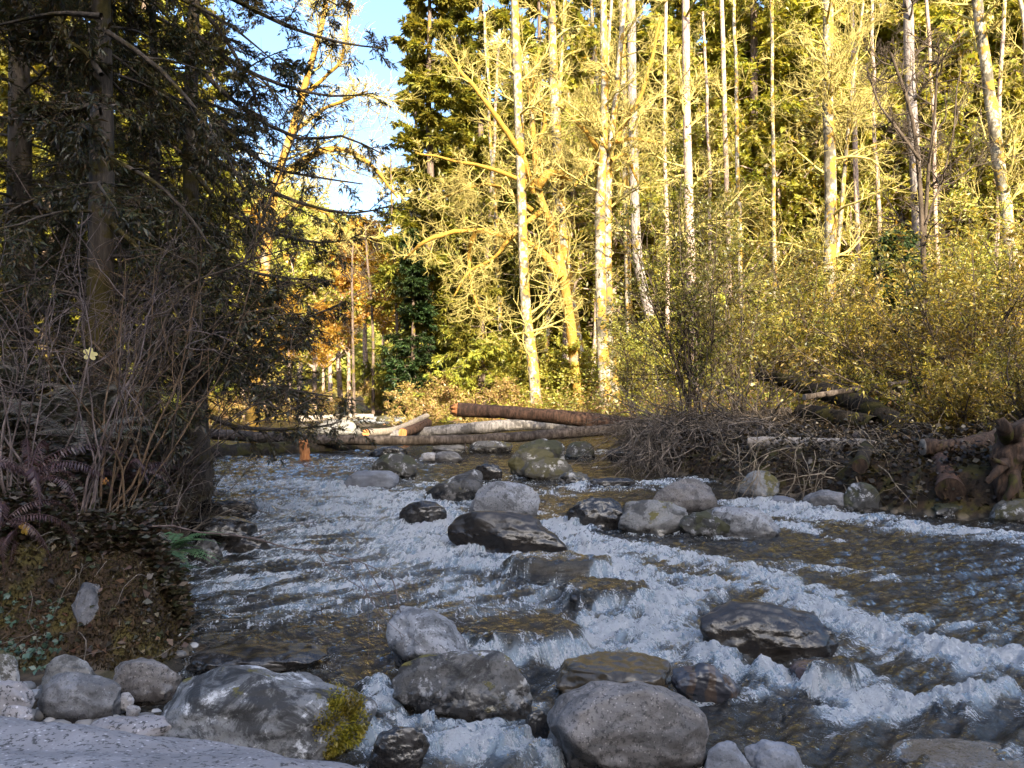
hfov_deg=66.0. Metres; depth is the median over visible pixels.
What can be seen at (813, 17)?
golden tree
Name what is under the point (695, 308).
willow shrub
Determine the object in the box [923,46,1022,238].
golden tree
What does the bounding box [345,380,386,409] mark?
undergrowth shrub
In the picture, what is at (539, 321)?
golden tree
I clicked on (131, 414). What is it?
fern
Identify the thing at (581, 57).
golden tree
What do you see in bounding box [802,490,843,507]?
boulder
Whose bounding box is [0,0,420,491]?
evergreen tree
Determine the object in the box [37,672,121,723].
boulder
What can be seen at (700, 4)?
golden tree
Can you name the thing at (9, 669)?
boulder
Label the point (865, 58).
conifer tree
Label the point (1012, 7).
conifer tree
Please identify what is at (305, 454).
broken post
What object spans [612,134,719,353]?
golden tree
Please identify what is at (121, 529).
ground cover
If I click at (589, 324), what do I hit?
conifer tree
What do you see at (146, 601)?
leaf litter
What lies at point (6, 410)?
bare shrub
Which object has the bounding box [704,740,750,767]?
boulder
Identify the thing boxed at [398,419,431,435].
fallen log
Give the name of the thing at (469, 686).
boulder
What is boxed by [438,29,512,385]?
alder tree
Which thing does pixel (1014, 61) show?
golden tree
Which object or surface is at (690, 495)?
boulder
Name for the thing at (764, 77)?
golden tree
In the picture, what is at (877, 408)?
fallen log
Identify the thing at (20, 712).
boulder
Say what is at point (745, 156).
golden tree
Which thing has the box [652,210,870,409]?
willow shrub
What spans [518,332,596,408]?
undergrowth shrub
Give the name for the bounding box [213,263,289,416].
golden tree
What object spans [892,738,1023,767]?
boulder
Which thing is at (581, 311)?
golden tree
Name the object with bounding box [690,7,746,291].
alder tree
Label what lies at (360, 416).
fallen log
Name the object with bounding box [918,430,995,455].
fallen log
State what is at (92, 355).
maple leaf
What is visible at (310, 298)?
golden tree
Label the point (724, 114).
alder tree
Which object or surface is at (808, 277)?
willow shrub
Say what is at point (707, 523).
boulder
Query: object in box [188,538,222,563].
boulder
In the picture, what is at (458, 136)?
conifer tree
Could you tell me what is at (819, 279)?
willow shrub
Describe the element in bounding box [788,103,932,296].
golden tree
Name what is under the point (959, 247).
willow shrub
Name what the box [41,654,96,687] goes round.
boulder
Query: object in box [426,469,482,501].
boulder
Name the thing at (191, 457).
bare shrub
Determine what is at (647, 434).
brush
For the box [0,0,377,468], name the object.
evergreen tree
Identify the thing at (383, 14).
sky
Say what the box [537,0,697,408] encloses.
tree
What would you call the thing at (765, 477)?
boulder
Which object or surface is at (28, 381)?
fern
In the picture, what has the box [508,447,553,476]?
boulder
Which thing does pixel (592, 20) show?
alder tree
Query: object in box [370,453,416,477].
boulder
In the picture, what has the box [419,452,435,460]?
boulder
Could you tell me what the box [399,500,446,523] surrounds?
boulder
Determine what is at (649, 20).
golden tree
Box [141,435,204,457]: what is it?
fern
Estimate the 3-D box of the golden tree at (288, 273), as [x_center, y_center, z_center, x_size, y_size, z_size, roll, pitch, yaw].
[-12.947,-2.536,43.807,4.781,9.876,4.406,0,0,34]
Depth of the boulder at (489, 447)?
19.33 m
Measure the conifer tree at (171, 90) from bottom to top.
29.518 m
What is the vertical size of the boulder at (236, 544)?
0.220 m
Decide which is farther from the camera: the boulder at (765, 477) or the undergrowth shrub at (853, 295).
the undergrowth shrub at (853, 295)
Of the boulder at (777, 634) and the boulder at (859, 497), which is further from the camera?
the boulder at (859, 497)
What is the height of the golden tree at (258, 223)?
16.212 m
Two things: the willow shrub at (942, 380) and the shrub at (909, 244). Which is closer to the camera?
the willow shrub at (942, 380)
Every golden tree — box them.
[212,211,262,393]
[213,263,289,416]
[238,197,287,264]
[240,260,295,413]
[257,220,334,400]
[274,289,311,399]
[283,247,318,389]
[284,234,367,408]
[309,299,340,394]
[311,264,376,400]
[319,232,364,397]
[329,270,374,407]
[346,214,390,395]
[358,254,410,362]
[398,121,532,299]
[418,241,462,357]
[447,150,526,323]
[453,12,640,395]
[468,79,550,285]
[496,184,581,341]
[507,36,595,142]
[538,133,682,338]
[566,189,586,319]
[568,4,698,343]
[609,16,814,301]
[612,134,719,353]
[615,4,676,329]
[667,93,800,326]
[689,0,776,298]
[698,0,932,286]
[710,8,818,337]
[711,121,823,297]
[714,114,788,299]
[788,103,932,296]
[801,0,994,226]
[841,8,902,74]
[860,78,1023,272]
[860,126,950,276]
[895,5,1023,236]
[899,0,998,203]
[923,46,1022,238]
[927,77,1023,269]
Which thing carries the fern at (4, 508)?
on the ground at (924, 506)
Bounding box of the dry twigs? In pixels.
[711,374,1014,512]
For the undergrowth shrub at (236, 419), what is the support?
on the ground at (924, 506)
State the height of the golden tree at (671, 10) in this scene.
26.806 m
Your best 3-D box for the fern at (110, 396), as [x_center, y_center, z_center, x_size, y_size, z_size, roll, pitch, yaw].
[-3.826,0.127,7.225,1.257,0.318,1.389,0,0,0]
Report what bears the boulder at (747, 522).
in the river
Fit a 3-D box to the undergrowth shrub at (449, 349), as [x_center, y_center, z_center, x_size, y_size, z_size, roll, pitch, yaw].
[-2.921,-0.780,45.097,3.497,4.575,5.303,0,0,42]
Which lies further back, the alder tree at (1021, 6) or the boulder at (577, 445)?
the alder tree at (1021, 6)
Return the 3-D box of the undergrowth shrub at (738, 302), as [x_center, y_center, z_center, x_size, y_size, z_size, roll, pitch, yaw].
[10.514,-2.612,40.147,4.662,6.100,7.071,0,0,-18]
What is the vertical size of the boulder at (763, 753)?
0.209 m
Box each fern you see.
[0,351,82,410]
[0,382,122,425]
[0,412,157,458]
[0,438,133,527]
[0,499,76,562]
[0,522,42,575]
[12,381,180,409]
[23,516,112,552]
[70,338,176,365]
[81,458,187,491]
[92,402,204,429]
[106,529,170,547]
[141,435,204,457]
[161,531,221,567]
[178,563,200,568]
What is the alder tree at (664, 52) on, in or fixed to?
on the ground at (924, 506)
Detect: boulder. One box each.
[0,650,19,680]
[0,680,34,714]
[0,705,32,720]
[0,716,358,767]
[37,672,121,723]
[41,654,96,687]
[71,582,99,625]
[90,715,170,735]
[113,657,181,705]
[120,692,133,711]
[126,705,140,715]
[161,665,376,760]
[185,642,327,674]
[188,516,257,538]
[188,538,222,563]
[194,499,257,516]
[223,535,270,553]
[315,419,362,435]
[344,470,398,488]
[368,446,407,456]
[368,726,429,767]
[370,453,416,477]
[376,415,395,421]
[386,605,467,667]
[391,650,532,722]
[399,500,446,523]
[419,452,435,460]
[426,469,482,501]
[432,444,467,451]
[435,451,462,462]
[447,511,567,553]
[468,440,512,453]
[469,481,540,516]
[475,463,501,480]
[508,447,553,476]
[518,439,564,459]
[520,457,572,480]
[525,710,549,738]
[547,681,708,767]
[556,651,670,693]
[558,471,590,484]
[565,441,594,458]
[566,497,621,528]
[570,582,601,601]
[588,476,635,486]
[606,445,643,459]
[618,500,687,536]
[652,478,717,513]
[671,662,740,703]
[679,508,729,536]
[700,601,838,663]
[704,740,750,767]
[712,505,780,537]
[733,470,779,497]
[744,739,803,767]
[771,495,795,502]
[789,659,813,678]
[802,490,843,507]
[843,482,879,512]
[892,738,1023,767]
[931,503,961,516]
[988,498,1023,524]
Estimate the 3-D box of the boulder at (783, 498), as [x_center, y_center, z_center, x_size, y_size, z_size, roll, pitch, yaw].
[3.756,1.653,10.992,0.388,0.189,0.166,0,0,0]
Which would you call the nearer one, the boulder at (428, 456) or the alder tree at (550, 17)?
the boulder at (428, 456)
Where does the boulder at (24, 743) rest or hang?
on the ground at (924, 506)
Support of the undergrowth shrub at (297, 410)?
on the ground at (924, 506)
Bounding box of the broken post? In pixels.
[299,439,310,459]
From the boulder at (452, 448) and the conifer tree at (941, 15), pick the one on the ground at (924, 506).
the conifer tree at (941, 15)
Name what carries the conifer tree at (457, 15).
on the ground at (924, 506)
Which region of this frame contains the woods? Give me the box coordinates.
[163,157,419,393]
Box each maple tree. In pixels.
[235,0,455,431]
[384,28,596,410]
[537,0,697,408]
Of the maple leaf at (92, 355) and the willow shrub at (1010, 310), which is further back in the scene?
the willow shrub at (1010, 310)
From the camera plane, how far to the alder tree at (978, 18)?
28.86 m
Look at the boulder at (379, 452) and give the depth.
18.25 m
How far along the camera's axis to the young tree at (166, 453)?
8.19 m
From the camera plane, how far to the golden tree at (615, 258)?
43.70 m
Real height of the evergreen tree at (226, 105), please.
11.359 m
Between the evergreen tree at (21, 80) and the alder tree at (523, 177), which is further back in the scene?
the alder tree at (523, 177)
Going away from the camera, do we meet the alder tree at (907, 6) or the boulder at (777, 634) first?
the boulder at (777, 634)
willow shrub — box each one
[533,101,823,423]
[581,297,687,417]
[616,176,913,424]
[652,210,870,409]
[673,216,1006,409]
[742,260,939,400]
[743,181,1023,421]
[756,220,1023,413]
[785,249,972,395]
[850,338,1022,437]
[852,145,1023,398]
[903,321,1023,435]
[914,182,1023,405]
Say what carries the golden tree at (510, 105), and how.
on the ground at (924, 506)
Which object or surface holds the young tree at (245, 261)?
on the ground at (924, 506)
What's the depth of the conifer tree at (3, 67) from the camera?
27.19 m
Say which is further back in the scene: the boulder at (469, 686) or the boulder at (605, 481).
the boulder at (605, 481)
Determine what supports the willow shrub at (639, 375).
on the ground at (924, 506)
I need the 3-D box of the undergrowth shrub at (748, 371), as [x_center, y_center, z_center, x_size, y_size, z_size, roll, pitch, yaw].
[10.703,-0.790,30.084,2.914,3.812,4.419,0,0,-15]
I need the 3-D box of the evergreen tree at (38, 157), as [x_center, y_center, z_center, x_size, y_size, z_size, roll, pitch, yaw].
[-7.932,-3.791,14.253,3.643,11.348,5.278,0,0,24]
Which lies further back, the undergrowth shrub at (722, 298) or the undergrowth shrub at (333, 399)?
the undergrowth shrub at (333, 399)
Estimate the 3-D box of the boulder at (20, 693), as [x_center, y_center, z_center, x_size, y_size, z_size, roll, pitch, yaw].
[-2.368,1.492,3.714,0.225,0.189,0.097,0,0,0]
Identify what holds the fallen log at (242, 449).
on the ground at (924, 506)
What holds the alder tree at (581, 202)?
on the ground at (924, 506)
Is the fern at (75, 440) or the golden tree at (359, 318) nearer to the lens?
the fern at (75, 440)
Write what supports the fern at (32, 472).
on the ground at (924, 506)
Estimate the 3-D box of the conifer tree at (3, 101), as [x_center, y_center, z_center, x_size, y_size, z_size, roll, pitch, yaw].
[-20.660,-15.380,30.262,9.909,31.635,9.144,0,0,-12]
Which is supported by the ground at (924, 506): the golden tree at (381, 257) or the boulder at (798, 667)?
the golden tree at (381, 257)
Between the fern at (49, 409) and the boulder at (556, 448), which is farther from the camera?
the boulder at (556, 448)
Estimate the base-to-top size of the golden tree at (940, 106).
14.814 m
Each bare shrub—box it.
[0,122,220,450]
[0,171,236,453]
[0,173,354,513]
[0,193,188,512]
[0,210,448,654]
[0,269,361,475]
[57,140,399,520]
[157,457,278,537]
[192,429,276,516]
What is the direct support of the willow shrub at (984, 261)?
on the ground at (924, 506)
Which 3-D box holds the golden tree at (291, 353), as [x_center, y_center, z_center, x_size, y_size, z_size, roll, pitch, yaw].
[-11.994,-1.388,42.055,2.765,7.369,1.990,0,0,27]
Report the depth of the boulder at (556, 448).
16.35 m
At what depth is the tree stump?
9.63 m
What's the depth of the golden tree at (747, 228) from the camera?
44.34 m
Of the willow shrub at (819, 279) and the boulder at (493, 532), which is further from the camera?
the willow shrub at (819, 279)
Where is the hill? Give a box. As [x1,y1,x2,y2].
[259,244,394,399]
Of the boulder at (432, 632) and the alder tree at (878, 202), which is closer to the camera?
the boulder at (432, 632)
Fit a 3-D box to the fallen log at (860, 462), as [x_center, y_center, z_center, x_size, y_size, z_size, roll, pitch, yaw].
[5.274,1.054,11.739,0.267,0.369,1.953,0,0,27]
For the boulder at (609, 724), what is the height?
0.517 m
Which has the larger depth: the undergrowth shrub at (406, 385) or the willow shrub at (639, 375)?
the undergrowth shrub at (406, 385)
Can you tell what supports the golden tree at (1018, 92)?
on the ground at (924, 506)
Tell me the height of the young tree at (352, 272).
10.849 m
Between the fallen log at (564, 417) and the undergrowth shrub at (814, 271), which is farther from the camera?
the undergrowth shrub at (814, 271)
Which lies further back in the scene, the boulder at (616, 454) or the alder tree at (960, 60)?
the alder tree at (960, 60)
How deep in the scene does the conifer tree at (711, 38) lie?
52.55 m
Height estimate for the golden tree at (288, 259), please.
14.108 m
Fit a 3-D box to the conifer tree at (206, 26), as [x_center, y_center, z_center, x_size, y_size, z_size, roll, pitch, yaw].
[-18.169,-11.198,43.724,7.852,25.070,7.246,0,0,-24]
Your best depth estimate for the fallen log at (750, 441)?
12.96 m
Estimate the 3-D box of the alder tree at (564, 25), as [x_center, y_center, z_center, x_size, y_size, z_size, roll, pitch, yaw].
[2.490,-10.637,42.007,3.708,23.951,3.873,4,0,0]
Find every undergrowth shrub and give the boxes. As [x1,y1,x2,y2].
[208,392,245,424]
[214,394,266,421]
[246,399,294,421]
[264,396,319,417]
[309,387,343,413]
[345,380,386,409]
[364,360,394,408]
[382,378,437,417]
[383,394,456,424]
[398,373,483,422]
[434,339,495,389]
[442,396,492,423]
[473,376,542,407]
[485,325,548,396]
[492,329,568,399]
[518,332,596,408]
[552,337,635,409]
[595,314,675,397]
[617,311,681,397]
[653,315,747,401]
[671,275,767,348]
[701,287,790,394]
[743,312,833,404]
[757,256,850,328]
[778,301,851,380]
[812,269,897,377]
[859,289,999,377]
[861,243,995,300]
[944,267,1011,386]
[953,235,1023,293]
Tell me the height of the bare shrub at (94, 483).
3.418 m
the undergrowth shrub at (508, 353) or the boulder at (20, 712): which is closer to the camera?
the boulder at (20, 712)
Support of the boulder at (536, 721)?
on the river
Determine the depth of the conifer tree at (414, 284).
40.55 m
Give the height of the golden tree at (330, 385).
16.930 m
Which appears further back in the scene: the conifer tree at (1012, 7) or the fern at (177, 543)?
the conifer tree at (1012, 7)
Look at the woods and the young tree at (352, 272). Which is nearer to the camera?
the young tree at (352, 272)
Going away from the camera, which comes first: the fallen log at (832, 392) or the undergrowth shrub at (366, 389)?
the fallen log at (832, 392)
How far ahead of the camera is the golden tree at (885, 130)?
43.76 m
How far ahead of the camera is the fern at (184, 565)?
5.79 m
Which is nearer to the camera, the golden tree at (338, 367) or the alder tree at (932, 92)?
the alder tree at (932, 92)
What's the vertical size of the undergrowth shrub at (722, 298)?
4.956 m
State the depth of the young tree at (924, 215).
19.00 m
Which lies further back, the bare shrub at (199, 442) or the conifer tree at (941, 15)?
the conifer tree at (941, 15)
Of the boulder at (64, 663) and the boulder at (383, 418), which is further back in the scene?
the boulder at (383, 418)
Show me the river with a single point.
(920, 616)
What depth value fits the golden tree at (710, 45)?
42.99 m
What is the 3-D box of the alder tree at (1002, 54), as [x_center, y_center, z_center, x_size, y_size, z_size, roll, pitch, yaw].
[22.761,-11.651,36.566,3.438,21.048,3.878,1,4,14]
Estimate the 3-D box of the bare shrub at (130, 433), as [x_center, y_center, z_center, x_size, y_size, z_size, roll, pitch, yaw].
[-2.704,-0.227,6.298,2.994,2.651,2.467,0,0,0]
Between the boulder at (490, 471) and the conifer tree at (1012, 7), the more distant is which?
the conifer tree at (1012, 7)
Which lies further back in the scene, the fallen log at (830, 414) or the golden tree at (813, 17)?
the golden tree at (813, 17)
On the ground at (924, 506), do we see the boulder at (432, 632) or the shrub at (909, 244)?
the shrub at (909, 244)
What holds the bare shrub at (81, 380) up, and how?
on the ground at (924, 506)
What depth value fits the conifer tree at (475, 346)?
36.62 m
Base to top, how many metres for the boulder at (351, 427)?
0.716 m
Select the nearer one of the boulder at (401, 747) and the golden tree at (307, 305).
the boulder at (401, 747)
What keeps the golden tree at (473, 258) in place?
on the ground at (924, 506)
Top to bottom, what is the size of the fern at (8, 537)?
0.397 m
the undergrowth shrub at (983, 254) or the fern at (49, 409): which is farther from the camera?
the undergrowth shrub at (983, 254)
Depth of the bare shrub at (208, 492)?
9.67 m
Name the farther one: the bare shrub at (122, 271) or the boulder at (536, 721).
the bare shrub at (122, 271)
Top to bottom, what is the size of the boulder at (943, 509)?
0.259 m
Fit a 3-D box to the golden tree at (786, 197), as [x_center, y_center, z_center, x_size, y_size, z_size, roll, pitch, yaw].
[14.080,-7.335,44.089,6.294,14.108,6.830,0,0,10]
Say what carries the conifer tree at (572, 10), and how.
on the ground at (924, 506)
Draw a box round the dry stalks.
[0,423,254,672]
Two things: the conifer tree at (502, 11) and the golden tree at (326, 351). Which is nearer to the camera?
the golden tree at (326, 351)
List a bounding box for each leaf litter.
[0,483,189,659]
[628,393,1023,511]
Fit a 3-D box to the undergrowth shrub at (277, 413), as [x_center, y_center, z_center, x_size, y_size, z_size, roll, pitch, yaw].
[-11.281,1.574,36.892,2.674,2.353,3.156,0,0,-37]
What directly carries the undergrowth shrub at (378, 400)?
on the ground at (924, 506)
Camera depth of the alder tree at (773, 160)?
38.91 m
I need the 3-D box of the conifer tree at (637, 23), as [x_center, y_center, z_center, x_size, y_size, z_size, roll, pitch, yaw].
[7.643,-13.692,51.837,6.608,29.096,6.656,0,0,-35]
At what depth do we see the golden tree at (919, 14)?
42.03 m
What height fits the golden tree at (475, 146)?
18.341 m
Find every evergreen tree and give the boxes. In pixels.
[0,0,209,416]
[0,0,247,450]
[0,0,310,435]
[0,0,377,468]
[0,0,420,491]
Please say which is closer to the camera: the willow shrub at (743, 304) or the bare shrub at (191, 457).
the bare shrub at (191, 457)
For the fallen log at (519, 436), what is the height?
1.058 m
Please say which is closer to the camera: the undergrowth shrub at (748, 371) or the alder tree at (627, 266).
the undergrowth shrub at (748, 371)
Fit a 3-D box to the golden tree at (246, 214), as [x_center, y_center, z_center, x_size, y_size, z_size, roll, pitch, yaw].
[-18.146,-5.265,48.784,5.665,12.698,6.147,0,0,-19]
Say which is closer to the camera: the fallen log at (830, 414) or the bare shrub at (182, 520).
the bare shrub at (182, 520)
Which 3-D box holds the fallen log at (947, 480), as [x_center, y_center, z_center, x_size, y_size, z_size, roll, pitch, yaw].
[5.797,1.191,10.586,0.357,0.644,1.369,0,0,22]
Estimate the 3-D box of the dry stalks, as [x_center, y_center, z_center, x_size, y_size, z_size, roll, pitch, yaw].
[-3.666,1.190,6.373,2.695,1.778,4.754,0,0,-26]
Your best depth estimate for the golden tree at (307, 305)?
73.70 m
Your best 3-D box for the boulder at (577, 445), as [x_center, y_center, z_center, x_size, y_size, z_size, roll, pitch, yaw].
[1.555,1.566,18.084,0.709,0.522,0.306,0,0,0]
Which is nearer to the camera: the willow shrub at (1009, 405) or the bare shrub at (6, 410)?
the bare shrub at (6, 410)
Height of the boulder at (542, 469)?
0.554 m
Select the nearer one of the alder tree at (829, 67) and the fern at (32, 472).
the fern at (32, 472)
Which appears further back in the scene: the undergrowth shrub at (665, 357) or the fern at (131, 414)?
the undergrowth shrub at (665, 357)
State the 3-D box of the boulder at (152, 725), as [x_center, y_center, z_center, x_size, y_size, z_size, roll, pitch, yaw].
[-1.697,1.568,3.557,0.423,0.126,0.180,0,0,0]
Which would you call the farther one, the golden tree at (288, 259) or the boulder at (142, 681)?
the golden tree at (288, 259)
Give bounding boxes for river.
[122,402,1023,767]
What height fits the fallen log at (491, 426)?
0.799 m
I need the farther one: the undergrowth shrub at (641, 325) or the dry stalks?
the undergrowth shrub at (641, 325)
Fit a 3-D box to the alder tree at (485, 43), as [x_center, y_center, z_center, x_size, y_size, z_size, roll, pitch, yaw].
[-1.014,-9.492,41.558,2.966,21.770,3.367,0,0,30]
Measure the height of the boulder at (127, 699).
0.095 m
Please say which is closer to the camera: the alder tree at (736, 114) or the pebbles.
the pebbles
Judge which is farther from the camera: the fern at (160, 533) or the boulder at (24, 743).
the fern at (160, 533)
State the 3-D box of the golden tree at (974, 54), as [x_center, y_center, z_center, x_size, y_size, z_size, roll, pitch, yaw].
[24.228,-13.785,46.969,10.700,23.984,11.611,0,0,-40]
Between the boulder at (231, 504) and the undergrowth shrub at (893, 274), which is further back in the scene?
the undergrowth shrub at (893, 274)
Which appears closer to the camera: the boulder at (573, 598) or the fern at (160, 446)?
the boulder at (573, 598)
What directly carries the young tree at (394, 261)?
on the ground at (924, 506)
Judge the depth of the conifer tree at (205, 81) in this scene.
59.91 m
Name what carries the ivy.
on the ground at (924, 506)
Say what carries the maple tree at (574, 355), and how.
on the ground at (924, 506)
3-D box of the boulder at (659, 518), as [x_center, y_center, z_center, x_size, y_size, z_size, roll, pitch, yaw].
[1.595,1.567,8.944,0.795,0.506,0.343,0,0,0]
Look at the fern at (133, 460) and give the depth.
6.25 m
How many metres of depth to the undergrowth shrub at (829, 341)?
32.04 m
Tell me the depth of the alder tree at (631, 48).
37.81 m
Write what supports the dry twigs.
on the ground at (924, 506)
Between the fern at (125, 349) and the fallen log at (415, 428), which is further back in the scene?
the fallen log at (415, 428)
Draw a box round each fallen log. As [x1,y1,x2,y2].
[209,407,791,451]
[210,440,376,456]
[300,414,373,421]
[362,413,428,434]
[390,419,576,435]
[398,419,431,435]
[450,400,647,426]
[747,436,876,450]
[754,367,909,427]
[794,404,882,431]
[802,380,907,399]
[851,439,876,473]
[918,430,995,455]
[926,452,966,501]
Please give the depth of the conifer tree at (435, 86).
43.41 m
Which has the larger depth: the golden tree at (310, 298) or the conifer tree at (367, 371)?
the conifer tree at (367, 371)
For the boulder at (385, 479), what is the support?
in the river
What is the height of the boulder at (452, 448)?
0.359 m
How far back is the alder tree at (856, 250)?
35.89 m
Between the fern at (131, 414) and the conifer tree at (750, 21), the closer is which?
the fern at (131, 414)
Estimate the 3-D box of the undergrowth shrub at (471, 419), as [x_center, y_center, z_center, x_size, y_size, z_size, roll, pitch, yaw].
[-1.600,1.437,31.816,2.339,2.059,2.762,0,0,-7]
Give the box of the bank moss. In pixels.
[0,514,188,671]
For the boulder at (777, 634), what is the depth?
4.86 m
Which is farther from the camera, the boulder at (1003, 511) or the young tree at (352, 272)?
the young tree at (352, 272)
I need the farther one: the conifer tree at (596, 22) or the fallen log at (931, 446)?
the conifer tree at (596, 22)
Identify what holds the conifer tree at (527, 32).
on the ground at (924, 506)
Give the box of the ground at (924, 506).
[0,376,1023,721]
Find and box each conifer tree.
[0,0,173,380]
[0,2,53,356]
[36,0,236,397]
[167,6,245,397]
[198,0,256,348]
[351,3,445,385]
[365,0,489,400]
[375,227,450,415]
[402,6,492,385]
[408,0,520,367]
[413,257,528,421]
[467,0,592,387]
[483,0,556,370]
[520,0,640,375]
[541,0,587,356]
[594,17,599,42]
[611,0,655,339]
[617,0,725,351]
[666,0,835,341]
[673,0,760,336]
[731,0,865,342]
[787,0,945,299]
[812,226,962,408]
[867,0,1007,284]
[931,0,1023,279]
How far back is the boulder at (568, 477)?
13.25 m
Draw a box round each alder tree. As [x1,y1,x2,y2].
[406,0,609,407]
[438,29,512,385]
[462,0,521,369]
[500,0,627,404]
[533,0,587,361]
[559,0,631,401]
[579,0,620,361]
[587,0,655,336]
[609,0,660,399]
[637,1,683,384]
[642,0,767,406]
[678,0,771,298]
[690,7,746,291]
[716,0,786,385]
[724,0,946,379]
[744,0,808,346]
[800,0,892,295]
[837,0,902,293]
[857,0,958,290]
[905,0,1023,297]
[915,0,973,272]
[934,0,1000,251]
[963,0,1023,278]
[998,0,1023,247]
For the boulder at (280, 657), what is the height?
0.150 m
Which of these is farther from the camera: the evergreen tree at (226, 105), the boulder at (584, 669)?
the evergreen tree at (226, 105)
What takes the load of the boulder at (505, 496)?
in the river
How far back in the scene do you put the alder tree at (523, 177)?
33.82 m
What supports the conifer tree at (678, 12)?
on the ground at (924, 506)
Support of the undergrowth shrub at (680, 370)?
on the ground at (924, 506)
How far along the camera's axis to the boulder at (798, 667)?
4.40 m
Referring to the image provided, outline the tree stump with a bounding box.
[985,417,1023,502]
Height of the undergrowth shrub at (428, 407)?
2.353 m
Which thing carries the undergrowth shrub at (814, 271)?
on the ground at (924, 506)
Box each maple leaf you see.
[19,524,28,534]
[83,348,97,359]
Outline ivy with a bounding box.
[0,591,65,674]
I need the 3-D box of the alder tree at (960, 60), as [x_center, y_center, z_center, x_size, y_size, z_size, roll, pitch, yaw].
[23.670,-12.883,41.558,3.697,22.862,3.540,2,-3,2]
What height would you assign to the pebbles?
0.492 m
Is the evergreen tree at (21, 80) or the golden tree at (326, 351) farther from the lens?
the golden tree at (326, 351)
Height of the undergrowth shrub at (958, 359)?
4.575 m
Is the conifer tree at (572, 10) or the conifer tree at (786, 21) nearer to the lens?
the conifer tree at (786, 21)
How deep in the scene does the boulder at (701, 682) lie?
4.17 m
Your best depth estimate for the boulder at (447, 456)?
17.11 m
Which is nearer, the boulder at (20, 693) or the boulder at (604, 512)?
the boulder at (20, 693)
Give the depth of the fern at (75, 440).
5.95 m
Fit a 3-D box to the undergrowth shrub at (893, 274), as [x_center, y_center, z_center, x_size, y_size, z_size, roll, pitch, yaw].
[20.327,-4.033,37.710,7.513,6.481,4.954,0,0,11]
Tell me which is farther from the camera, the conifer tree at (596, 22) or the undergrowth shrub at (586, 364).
the conifer tree at (596, 22)
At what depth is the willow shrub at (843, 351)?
21.93 m
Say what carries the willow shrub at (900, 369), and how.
on the ground at (924, 506)
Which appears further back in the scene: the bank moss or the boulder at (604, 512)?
the boulder at (604, 512)
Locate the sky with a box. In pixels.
[84,0,763,235]
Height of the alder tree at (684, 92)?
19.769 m
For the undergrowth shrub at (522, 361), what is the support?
on the ground at (924, 506)
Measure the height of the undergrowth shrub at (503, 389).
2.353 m
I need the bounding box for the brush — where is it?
[544,318,853,482]
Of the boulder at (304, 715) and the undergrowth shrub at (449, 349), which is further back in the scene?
the undergrowth shrub at (449, 349)
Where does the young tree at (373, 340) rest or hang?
on the ground at (924, 506)
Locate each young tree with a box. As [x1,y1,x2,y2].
[73,169,342,464]
[150,55,378,475]
[334,230,389,413]
[340,214,396,413]
[374,147,416,377]
[848,16,1023,397]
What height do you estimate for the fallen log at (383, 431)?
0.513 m
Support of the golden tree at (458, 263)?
on the ground at (924, 506)
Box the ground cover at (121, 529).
[0,393,216,643]
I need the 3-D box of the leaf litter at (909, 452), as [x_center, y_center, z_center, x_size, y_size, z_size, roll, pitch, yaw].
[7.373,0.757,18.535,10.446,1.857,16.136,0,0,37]
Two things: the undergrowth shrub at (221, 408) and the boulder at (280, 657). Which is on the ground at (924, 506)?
the undergrowth shrub at (221, 408)
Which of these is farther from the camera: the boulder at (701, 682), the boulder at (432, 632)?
the boulder at (432, 632)
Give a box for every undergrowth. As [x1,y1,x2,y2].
[36,347,406,420]
[375,351,1015,420]
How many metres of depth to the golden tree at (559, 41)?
56.04 m
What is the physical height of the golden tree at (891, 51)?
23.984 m
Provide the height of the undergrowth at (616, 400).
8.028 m
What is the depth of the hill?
108.80 m
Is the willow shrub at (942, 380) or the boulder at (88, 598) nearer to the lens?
the boulder at (88, 598)
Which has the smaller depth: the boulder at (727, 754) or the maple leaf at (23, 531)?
the boulder at (727, 754)
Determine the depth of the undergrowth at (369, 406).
39.12 m
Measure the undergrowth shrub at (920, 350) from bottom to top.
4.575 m
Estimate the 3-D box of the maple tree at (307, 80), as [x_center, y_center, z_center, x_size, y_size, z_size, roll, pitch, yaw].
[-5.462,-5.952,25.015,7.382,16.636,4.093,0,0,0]
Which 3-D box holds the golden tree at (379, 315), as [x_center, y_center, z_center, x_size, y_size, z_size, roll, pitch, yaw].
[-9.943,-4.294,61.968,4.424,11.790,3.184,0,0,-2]
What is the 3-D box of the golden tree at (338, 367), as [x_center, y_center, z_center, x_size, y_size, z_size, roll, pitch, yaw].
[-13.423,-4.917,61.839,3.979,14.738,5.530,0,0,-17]
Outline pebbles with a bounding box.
[23,627,197,724]
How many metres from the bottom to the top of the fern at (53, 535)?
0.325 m

